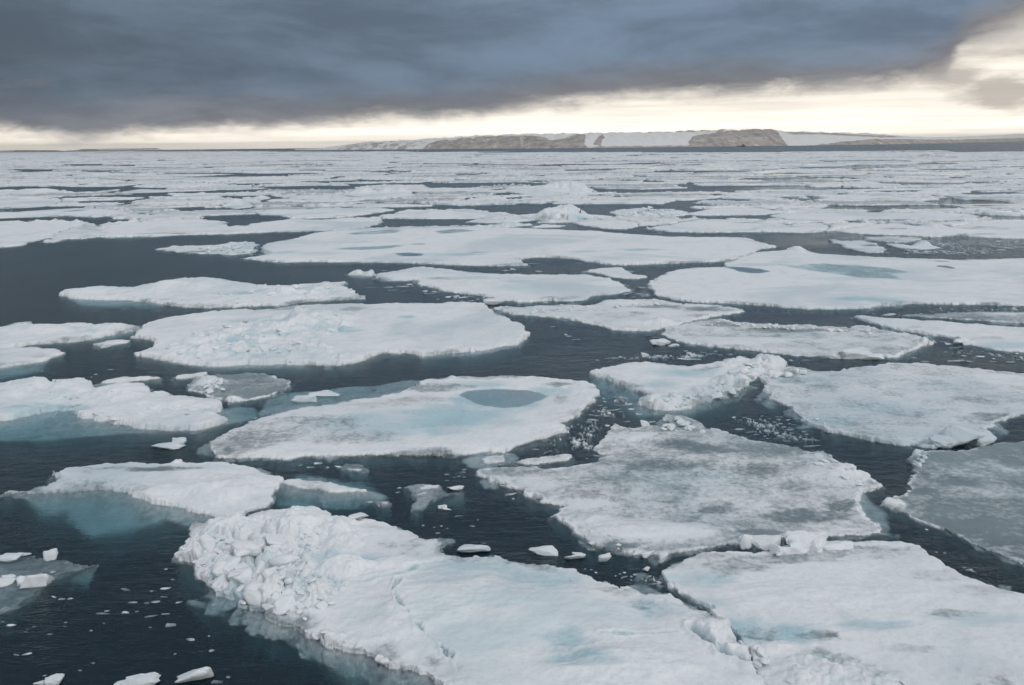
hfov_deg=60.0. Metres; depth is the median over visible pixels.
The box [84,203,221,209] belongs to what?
ice floe
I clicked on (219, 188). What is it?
ice floe
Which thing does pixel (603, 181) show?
ice floe
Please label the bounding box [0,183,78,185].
ice floe
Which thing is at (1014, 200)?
ice floe
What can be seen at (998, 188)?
ice floe
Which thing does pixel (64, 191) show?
ice floe
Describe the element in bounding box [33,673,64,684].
ice block
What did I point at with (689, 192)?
ice floe
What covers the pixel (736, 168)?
ice floe
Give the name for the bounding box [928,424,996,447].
ice block
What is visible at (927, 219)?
ice floe
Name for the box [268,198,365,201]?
ice floe
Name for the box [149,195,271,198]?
ice floe
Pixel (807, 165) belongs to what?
ice floe
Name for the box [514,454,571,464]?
ice floe
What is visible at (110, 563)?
water
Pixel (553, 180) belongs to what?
ice floe
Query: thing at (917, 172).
ice floe
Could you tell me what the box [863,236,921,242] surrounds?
ice floe
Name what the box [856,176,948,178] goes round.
ice floe
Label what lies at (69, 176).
ice floe
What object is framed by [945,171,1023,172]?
ice floe
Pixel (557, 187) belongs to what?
ice floe
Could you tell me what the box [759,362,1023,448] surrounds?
ice floe
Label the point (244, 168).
ice floe
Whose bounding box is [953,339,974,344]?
ice block
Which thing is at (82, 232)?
ice floe
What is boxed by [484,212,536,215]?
ice floe
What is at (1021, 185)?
ice floe
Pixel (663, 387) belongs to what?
ice floe
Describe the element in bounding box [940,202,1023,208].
ice floe
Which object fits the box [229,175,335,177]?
ice floe
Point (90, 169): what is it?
ice floe
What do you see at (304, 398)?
ice block
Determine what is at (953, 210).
ice floe
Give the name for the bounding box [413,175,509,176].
ice floe
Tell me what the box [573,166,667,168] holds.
ice floe
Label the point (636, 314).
ice floe
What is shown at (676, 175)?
ice floe
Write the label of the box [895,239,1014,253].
slush
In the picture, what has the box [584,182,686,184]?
ice floe
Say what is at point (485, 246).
ice floe
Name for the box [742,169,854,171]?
ice floe
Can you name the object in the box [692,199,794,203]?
ice floe
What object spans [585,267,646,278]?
ice floe
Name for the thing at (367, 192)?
ice floe
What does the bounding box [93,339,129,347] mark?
ice floe
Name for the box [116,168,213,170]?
ice floe
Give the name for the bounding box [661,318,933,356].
ice floe
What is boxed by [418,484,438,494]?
ice floe
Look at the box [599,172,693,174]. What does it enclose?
ice floe
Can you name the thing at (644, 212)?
ice floe
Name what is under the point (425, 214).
ice floe
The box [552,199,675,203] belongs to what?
ice floe
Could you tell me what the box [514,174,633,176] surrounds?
ice floe
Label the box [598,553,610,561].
ice block
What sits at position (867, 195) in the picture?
ice floe
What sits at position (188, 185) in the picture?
ice floe
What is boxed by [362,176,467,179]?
ice floe
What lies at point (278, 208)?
ice floe
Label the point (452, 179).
ice floe
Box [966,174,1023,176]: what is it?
ice floe
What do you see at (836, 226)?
ice floe
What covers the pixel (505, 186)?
ice floe
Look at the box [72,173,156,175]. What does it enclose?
ice floe
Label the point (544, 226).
ice floe
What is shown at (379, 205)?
ice floe
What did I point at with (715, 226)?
ice floe
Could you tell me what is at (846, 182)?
ice floe
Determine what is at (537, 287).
ice floe
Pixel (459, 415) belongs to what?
ice floe
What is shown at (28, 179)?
ice floe
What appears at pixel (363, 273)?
ice floe
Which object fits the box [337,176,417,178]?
ice floe
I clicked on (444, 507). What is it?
ice block
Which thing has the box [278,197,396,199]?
ice floe
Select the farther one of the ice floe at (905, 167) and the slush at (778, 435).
the ice floe at (905, 167)
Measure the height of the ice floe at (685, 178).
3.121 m
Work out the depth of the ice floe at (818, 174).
383.85 m
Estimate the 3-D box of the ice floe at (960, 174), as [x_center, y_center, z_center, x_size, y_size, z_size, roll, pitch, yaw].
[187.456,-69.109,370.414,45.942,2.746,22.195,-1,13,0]
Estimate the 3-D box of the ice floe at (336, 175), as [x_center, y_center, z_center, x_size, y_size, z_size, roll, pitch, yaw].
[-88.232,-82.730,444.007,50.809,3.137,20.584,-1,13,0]
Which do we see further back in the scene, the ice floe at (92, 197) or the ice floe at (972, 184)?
the ice floe at (972, 184)
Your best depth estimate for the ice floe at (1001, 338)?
66.03 m
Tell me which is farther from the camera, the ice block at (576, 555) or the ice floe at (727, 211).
the ice floe at (727, 211)
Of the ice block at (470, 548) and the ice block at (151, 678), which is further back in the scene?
the ice block at (470, 548)
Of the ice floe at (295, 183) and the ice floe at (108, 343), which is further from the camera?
the ice floe at (295, 183)
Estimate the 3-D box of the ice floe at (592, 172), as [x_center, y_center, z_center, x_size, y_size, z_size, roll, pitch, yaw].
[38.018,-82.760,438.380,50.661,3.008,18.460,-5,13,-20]
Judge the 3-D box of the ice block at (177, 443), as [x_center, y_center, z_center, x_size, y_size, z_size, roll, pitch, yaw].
[-16.534,4.855,42.840,1.581,0.464,1.082,3,13,17]
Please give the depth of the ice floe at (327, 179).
379.58 m
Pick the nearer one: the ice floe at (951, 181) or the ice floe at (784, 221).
the ice floe at (784, 221)
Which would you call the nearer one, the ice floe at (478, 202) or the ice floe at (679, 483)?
the ice floe at (679, 483)
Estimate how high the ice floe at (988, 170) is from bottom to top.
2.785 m
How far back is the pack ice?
826.28 m
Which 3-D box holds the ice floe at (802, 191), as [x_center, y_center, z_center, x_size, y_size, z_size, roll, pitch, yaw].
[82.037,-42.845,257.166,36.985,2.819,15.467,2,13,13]
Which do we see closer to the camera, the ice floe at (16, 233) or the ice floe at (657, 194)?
the ice floe at (16, 233)
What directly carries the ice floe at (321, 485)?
on the water
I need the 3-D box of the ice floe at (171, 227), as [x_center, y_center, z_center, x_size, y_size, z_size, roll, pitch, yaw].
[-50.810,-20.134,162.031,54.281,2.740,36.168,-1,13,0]
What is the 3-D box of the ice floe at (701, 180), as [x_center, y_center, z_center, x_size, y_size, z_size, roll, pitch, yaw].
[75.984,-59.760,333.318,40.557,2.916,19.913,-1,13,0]
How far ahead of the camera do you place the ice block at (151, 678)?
23.67 m
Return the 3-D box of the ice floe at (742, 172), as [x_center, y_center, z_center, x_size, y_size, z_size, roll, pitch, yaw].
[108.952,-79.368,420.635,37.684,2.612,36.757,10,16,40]
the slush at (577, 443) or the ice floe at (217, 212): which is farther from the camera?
the ice floe at (217, 212)
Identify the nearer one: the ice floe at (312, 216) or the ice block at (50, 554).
the ice block at (50, 554)
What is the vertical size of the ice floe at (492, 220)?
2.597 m
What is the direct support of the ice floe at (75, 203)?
on the water
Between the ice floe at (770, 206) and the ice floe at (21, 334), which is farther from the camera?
the ice floe at (770, 206)
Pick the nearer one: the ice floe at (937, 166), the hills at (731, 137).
the ice floe at (937, 166)
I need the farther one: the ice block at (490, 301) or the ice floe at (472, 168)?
the ice floe at (472, 168)
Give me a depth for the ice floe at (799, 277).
89.54 m
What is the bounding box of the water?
[0,141,1023,684]
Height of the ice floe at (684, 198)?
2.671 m
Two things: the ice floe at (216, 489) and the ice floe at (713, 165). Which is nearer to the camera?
the ice floe at (216, 489)
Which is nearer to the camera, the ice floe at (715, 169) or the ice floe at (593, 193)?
the ice floe at (593, 193)
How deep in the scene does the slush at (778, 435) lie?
44.02 m
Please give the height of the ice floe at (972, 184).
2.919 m
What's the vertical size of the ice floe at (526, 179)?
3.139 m
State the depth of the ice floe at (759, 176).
370.58 m
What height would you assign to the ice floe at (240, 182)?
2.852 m
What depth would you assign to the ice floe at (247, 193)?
274.95 m
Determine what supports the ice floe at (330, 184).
on the water
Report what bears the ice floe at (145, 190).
on the water
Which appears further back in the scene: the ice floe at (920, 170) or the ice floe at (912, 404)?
the ice floe at (920, 170)
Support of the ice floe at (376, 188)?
on the water
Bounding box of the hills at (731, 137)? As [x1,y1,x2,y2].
[295,129,1023,149]
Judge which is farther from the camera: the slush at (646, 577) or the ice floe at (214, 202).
the ice floe at (214, 202)
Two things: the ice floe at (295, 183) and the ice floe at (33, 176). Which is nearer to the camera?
the ice floe at (295, 183)
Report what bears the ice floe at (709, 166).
on the water
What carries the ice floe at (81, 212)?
on the water
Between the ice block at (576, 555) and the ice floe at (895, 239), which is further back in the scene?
the ice floe at (895, 239)
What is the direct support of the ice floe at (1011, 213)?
on the water
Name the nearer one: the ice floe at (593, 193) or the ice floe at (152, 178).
the ice floe at (593, 193)
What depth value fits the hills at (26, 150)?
14236.56 m
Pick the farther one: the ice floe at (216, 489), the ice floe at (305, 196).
the ice floe at (305, 196)
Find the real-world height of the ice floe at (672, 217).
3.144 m
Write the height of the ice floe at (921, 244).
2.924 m
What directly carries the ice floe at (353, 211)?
on the water
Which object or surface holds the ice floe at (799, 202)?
on the water
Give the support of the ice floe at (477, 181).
on the water
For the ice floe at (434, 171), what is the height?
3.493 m
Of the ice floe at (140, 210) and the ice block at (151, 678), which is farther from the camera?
the ice floe at (140, 210)
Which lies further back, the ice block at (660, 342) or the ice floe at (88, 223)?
the ice floe at (88, 223)
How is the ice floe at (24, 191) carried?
on the water
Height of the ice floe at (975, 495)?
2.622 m
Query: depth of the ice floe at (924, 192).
241.53 m
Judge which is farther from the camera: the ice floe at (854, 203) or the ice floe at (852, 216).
the ice floe at (854, 203)
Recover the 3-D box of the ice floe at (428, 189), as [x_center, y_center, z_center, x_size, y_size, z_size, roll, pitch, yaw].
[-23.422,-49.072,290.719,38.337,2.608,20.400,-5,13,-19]
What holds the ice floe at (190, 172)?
on the water
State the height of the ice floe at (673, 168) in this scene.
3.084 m
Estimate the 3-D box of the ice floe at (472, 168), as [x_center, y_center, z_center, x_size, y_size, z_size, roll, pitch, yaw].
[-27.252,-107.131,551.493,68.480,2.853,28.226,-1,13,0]
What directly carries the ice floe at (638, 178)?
on the water
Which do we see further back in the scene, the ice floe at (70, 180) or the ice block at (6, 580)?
the ice floe at (70, 180)
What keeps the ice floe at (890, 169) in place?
on the water
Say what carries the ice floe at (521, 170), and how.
on the water
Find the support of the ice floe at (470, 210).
on the water
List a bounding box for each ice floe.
[0,175,67,176]
[0,178,75,180]
[0,180,79,183]
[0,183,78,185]
[0,188,62,194]
[0,191,132,195]
[0,195,62,198]
[0,198,61,207]
[0,208,139,217]
[0,220,84,246]
[0,321,141,348]
[0,347,65,367]
[0,376,227,430]
[4,459,283,516]
[19,179,116,180]
[22,175,117,177]
[28,218,138,225]
[36,179,120,181]
[38,184,137,186]
[44,226,107,242]
[50,201,123,205]
[51,196,143,199]
[52,168,143,170]
[55,181,162,183]
[59,189,119,192]
[59,277,365,307]
[62,198,135,201]
[67,171,150,172]
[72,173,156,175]
[79,213,149,216]
[84,176,172,178]
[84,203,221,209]
[88,181,194,183]
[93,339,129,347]
[99,217,381,237]
[101,376,159,382]
[113,214,204,220]
[115,177,192,178]
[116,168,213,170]
[116,207,179,212]
[121,189,212,192]
[129,178,217,180]
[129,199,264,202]
[130,198,261,204]
[130,302,529,366]
[133,183,251,187]
[135,182,229,185]
[145,209,260,215]
[149,171,234,172]
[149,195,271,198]
[155,241,259,254]
[157,179,264,181]
[166,186,264,189]
[167,191,287,195]
[173,176,268,177]
[173,505,765,684]
[174,372,206,378]
[187,373,290,402]
[205,167,288,168]
[208,181,300,183]
[209,375,599,459]
[216,177,324,179]
[222,198,254,208]
[227,177,356,181]
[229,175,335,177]
[243,206,340,210]
[245,226,775,265]
[252,181,333,184]
[253,183,348,186]
[253,201,357,207]
[256,207,393,216]
[257,188,355,192]
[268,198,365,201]
[270,194,347,197]
[271,190,350,194]
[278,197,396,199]
[283,478,366,492]
[288,174,382,175]
[290,215,353,218]
[301,203,433,206]
[316,172,384,173]
[325,168,402,170]
[329,180,429,183]
[329,226,393,230]
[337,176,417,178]
[343,187,414,197]
[344,174,422,176]
[348,269,375,275]
[355,187,427,189]
[356,197,464,202]
[356,217,401,218]
[360,184,426,187]
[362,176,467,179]
[375,266,630,301]
[378,209,503,218]
[380,187,499,191]
[387,195,490,198]
[390,170,491,172]
[394,177,504,180]
[400,222,531,227]
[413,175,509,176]
[413,199,555,205]
[415,191,495,194]
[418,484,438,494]
[423,189,506,192]
[426,209,488,212]
[429,173,523,175]
[431,179,531,182]
[432,167,507,168]
[466,196,591,201]
[467,218,535,222]
[468,176,537,178]
[471,183,530,188]
[472,194,613,198]
[473,215,522,219]
[475,414,882,554]
[477,168,577,169]
[479,170,564,171]
[481,170,607,172]
[482,455,504,462]
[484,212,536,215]
[487,171,598,173]
[494,177,598,180]
[494,298,744,330]
[501,180,592,194]
[510,173,610,175]
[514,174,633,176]
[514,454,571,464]
[522,191,616,194]
[523,168,601,169]
[523,204,612,219]
[530,224,566,227]
[531,180,644,182]
[536,178,625,181]
[536,214,705,222]
[540,171,639,173]
[542,176,649,177]
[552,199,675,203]
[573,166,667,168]
[574,219,638,228]
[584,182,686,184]
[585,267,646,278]
[586,183,677,186]
[590,353,786,410]
[591,186,686,188]
[595,195,729,200]
[599,170,660,171]
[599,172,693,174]
[599,193,713,196]
[603,176,706,179]
[608,168,676,170]
[609,206,689,217]
[610,191,728,193]
[617,166,701,166]
[622,173,712,175]
[635,221,679,225]
[646,173,763,176]
[646,176,744,180]
[646,219,828,232]
[647,246,1023,308]
[648,167,704,168]
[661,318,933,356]
[661,540,1023,684]
[662,179,768,182]
[665,165,755,167]
[665,165,761,165]
[670,168,762,170]
[674,175,796,177]
[686,207,786,215]
[690,168,777,168]
[690,204,828,208]
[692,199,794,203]
[693,182,805,185]
[699,172,790,173]
[700,180,793,183]
[701,199,827,205]
[718,192,837,195]
[719,194,806,199]
[726,217,847,223]
[734,189,863,192]
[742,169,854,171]
[756,165,846,166]
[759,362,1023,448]
[762,168,856,170]
[765,173,868,175]
[766,163,856,165]
[770,211,979,220]
[775,207,870,212]
[790,181,879,183]
[791,171,892,172]
[792,150,942,151]
[803,178,849,179]
[805,183,900,186]
[807,174,929,176]
[811,193,947,197]
[812,197,938,200]
[817,201,937,205]
[825,222,876,230]
[828,239,886,252]
[836,221,1023,238]
[837,169,898,170]
[841,175,964,177]
[841,179,925,181]
[841,185,962,187]
[844,190,970,194]
[849,187,981,190]
[854,166,962,168]
[855,315,1023,351]
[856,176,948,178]
[856,215,992,223]
[857,168,919,169]
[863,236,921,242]
[874,171,967,174]
[876,165,978,167]
[880,441,1023,563]
[881,206,1023,212]
[885,169,961,171]
[887,240,940,249]
[899,180,993,182]
[899,311,1023,322]
[903,182,1017,186]
[908,219,1023,226]
[913,173,1005,175]
[924,177,1023,180]
[933,193,1023,196]
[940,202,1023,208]
[941,169,1023,171]
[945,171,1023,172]
[946,166,1023,169]
[952,196,1023,200]
[959,186,1023,189]
[960,210,1023,215]
[962,176,1023,177]
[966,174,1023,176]
[971,189,1023,192]
[975,184,1023,186]
[987,182,1023,184]
[996,179,1023,181]
[1004,198,1023,202]
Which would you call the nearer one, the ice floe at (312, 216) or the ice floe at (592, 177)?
the ice floe at (312, 216)
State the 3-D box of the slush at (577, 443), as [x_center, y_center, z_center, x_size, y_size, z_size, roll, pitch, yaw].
[3.454,4.581,44.933,2.197,0.683,7.487,2,13,13]
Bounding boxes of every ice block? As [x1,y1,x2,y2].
[0,552,30,561]
[0,574,16,586]
[15,574,54,587]
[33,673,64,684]
[43,548,57,560]
[114,672,160,684]
[151,437,186,448]
[175,667,213,682]
[291,395,316,402]
[308,390,339,395]
[348,512,367,519]
[438,504,450,509]
[447,485,463,489]
[457,544,490,551]
[483,298,505,304]
[529,545,557,555]
[564,552,585,558]
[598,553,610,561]
[640,550,654,557]
[650,338,678,346]
[658,552,667,562]
[738,530,853,555]
[827,346,883,359]
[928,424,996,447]
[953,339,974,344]
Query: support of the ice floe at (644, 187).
on the water
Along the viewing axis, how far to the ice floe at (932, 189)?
258.71 m
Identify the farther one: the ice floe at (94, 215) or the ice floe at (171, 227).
the ice floe at (94, 215)
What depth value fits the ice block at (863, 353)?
58.47 m
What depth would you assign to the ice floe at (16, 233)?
156.11 m
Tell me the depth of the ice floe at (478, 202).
218.40 m
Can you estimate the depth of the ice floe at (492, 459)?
40.42 m
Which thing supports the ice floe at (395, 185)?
on the water
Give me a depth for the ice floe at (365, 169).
550.59 m
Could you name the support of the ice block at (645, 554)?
on the water
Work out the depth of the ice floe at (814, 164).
549.29 m
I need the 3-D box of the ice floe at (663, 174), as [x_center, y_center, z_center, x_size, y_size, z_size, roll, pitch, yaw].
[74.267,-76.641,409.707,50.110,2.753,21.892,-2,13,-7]
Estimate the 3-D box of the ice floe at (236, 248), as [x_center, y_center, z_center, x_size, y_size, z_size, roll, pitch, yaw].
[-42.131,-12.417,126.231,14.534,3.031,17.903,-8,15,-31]
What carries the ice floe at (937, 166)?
on the water
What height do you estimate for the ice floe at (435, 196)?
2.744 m
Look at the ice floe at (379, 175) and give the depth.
423.89 m
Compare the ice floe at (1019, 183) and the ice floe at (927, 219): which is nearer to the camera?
the ice floe at (927, 219)
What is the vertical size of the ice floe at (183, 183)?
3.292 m
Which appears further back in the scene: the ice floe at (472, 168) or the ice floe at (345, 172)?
the ice floe at (472, 168)
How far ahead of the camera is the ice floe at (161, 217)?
182.59 m
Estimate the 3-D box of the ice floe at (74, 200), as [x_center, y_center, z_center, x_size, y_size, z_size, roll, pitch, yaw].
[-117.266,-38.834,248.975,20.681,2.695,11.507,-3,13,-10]
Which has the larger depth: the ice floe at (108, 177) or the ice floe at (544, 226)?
the ice floe at (108, 177)
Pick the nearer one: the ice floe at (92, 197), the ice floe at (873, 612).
the ice floe at (873, 612)
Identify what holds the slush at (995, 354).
on the water
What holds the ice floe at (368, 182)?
on the water
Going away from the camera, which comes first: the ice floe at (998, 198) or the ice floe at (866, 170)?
the ice floe at (998, 198)
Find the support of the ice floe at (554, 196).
on the water
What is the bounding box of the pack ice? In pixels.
[0,151,1023,178]
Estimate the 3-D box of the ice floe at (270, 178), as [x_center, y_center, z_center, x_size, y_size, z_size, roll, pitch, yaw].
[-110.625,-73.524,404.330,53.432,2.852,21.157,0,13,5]
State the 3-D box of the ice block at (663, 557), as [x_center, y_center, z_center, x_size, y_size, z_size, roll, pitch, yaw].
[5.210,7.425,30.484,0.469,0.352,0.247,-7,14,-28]
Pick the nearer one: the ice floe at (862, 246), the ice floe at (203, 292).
the ice floe at (203, 292)
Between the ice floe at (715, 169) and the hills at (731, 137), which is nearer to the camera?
the ice floe at (715, 169)
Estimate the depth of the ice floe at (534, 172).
448.31 m
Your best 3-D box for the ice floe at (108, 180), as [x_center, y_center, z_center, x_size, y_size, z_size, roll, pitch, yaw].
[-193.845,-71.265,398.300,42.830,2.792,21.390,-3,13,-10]
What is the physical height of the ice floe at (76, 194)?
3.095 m
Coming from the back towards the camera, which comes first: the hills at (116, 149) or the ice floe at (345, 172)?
the hills at (116, 149)
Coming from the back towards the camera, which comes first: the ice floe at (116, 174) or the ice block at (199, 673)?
the ice floe at (116, 174)
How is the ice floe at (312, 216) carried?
on the water
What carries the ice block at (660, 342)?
on the water
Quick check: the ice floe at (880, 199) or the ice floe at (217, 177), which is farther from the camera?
the ice floe at (217, 177)
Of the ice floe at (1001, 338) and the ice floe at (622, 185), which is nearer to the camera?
the ice floe at (1001, 338)
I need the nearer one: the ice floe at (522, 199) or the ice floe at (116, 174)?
the ice floe at (522, 199)
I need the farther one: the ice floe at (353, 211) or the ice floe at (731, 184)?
the ice floe at (731, 184)
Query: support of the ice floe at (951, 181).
on the water
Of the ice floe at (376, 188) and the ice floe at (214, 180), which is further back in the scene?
the ice floe at (214, 180)
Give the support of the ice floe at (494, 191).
on the water
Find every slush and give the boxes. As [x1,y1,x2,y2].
[554,408,598,450]
[598,396,626,414]
[617,352,706,357]
[641,576,661,582]
[747,418,812,440]
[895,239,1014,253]
[952,350,1023,359]
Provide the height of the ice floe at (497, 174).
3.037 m
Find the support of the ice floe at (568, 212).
on the water
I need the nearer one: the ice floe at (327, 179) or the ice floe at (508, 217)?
the ice floe at (508, 217)
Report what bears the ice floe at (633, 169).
on the water
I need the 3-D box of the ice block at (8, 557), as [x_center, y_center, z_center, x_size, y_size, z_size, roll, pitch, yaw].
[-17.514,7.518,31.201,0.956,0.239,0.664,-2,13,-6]
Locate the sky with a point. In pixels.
(75, 74)
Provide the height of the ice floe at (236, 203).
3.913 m
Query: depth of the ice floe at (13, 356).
61.36 m
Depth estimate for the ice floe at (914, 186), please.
270.95 m
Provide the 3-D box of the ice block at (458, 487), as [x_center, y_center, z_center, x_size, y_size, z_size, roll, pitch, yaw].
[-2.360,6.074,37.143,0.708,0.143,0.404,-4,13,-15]
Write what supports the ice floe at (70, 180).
on the water
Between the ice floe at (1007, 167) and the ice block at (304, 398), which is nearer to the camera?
the ice block at (304, 398)
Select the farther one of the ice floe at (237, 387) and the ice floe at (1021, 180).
the ice floe at (1021, 180)
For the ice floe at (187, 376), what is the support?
on the water
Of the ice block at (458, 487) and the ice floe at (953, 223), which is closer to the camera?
the ice block at (458, 487)
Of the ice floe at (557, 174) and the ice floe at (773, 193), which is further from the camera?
the ice floe at (557, 174)
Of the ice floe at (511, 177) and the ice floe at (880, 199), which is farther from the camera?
the ice floe at (511, 177)
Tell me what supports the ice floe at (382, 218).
on the water
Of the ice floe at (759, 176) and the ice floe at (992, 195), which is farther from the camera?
the ice floe at (759, 176)
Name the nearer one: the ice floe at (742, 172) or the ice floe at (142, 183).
the ice floe at (142, 183)
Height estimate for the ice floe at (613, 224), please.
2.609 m
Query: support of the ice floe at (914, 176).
on the water
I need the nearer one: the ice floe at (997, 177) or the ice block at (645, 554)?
the ice block at (645, 554)
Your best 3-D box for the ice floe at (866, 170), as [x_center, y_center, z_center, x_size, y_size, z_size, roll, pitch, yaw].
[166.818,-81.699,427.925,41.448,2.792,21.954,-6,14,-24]
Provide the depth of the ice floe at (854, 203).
203.10 m
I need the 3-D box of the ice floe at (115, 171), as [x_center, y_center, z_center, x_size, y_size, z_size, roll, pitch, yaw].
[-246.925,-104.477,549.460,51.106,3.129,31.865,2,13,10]
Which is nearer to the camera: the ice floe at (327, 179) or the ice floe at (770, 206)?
the ice floe at (770, 206)
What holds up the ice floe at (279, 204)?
on the water
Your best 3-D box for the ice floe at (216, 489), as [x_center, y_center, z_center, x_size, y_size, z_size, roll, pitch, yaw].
[-15.766,7.528,37.494,12.382,3.858,6.885,-1,13,0]
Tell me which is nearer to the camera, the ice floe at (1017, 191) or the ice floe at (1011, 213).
the ice floe at (1011, 213)
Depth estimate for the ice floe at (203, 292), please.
85.37 m
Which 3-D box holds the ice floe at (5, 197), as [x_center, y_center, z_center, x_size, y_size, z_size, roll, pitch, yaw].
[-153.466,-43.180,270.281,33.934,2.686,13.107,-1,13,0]
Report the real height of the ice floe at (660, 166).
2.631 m
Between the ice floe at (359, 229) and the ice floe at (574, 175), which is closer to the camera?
the ice floe at (359, 229)
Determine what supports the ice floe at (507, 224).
on the water
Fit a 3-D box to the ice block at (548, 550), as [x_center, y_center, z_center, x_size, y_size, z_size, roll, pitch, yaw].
[1.100,7.303,31.172,1.054,0.288,0.513,-1,13,0]
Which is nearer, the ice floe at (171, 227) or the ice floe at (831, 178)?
the ice floe at (171, 227)
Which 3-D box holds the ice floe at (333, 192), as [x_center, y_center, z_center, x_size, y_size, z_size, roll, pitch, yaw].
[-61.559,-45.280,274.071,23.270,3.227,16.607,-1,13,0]
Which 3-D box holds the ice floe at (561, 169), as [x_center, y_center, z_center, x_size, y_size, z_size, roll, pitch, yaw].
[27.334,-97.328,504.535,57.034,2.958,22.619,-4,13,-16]
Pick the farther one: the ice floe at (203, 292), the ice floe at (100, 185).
the ice floe at (100, 185)
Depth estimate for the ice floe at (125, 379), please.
54.89 m
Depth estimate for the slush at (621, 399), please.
49.24 m
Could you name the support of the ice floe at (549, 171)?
on the water
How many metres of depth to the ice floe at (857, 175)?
366.08 m
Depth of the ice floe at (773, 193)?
243.03 m
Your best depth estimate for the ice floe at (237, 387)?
53.01 m
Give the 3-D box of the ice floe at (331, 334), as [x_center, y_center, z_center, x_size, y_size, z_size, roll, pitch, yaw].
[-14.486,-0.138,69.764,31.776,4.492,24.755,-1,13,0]
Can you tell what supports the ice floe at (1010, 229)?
on the water
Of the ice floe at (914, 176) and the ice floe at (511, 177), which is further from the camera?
the ice floe at (511, 177)
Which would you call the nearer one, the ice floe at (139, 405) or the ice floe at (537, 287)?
the ice floe at (139, 405)
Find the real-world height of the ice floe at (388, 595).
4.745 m
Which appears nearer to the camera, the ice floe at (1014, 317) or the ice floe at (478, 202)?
the ice floe at (1014, 317)
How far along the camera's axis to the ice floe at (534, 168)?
523.20 m
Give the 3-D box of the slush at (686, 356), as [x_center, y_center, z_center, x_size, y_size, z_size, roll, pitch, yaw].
[10.512,1.135,60.082,7.004,0.688,1.871,-1,13,0]
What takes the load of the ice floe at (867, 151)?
on the water
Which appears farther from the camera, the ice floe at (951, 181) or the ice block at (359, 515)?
the ice floe at (951, 181)
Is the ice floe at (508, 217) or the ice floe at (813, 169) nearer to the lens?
the ice floe at (508, 217)
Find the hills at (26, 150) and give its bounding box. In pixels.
[0,150,59,151]
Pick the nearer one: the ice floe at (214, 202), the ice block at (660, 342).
the ice block at (660, 342)
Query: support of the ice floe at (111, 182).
on the water
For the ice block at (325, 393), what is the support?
on the water
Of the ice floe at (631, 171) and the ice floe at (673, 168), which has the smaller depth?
the ice floe at (631, 171)
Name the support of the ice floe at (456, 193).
on the water
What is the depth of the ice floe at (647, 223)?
158.52 m
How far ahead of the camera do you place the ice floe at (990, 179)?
318.08 m
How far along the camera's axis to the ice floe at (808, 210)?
183.26 m
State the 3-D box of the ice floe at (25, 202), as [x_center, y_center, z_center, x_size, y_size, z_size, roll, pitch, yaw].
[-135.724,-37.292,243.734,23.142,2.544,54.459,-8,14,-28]
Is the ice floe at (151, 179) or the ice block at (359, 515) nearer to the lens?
the ice block at (359, 515)
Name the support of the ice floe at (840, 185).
on the water
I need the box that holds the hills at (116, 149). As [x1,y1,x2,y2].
[67,148,160,150]
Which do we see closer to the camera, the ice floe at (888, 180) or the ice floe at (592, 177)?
the ice floe at (888, 180)
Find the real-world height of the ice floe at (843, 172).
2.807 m
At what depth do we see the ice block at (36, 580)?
29.11 m
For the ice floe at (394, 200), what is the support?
on the water
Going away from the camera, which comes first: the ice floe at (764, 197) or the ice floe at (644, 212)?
the ice floe at (644, 212)
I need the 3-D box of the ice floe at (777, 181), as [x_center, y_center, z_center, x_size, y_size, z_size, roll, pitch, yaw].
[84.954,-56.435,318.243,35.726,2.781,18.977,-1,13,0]
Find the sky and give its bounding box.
[0,0,1023,150]
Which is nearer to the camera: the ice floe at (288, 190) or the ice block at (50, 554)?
the ice block at (50, 554)
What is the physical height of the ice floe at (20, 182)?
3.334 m

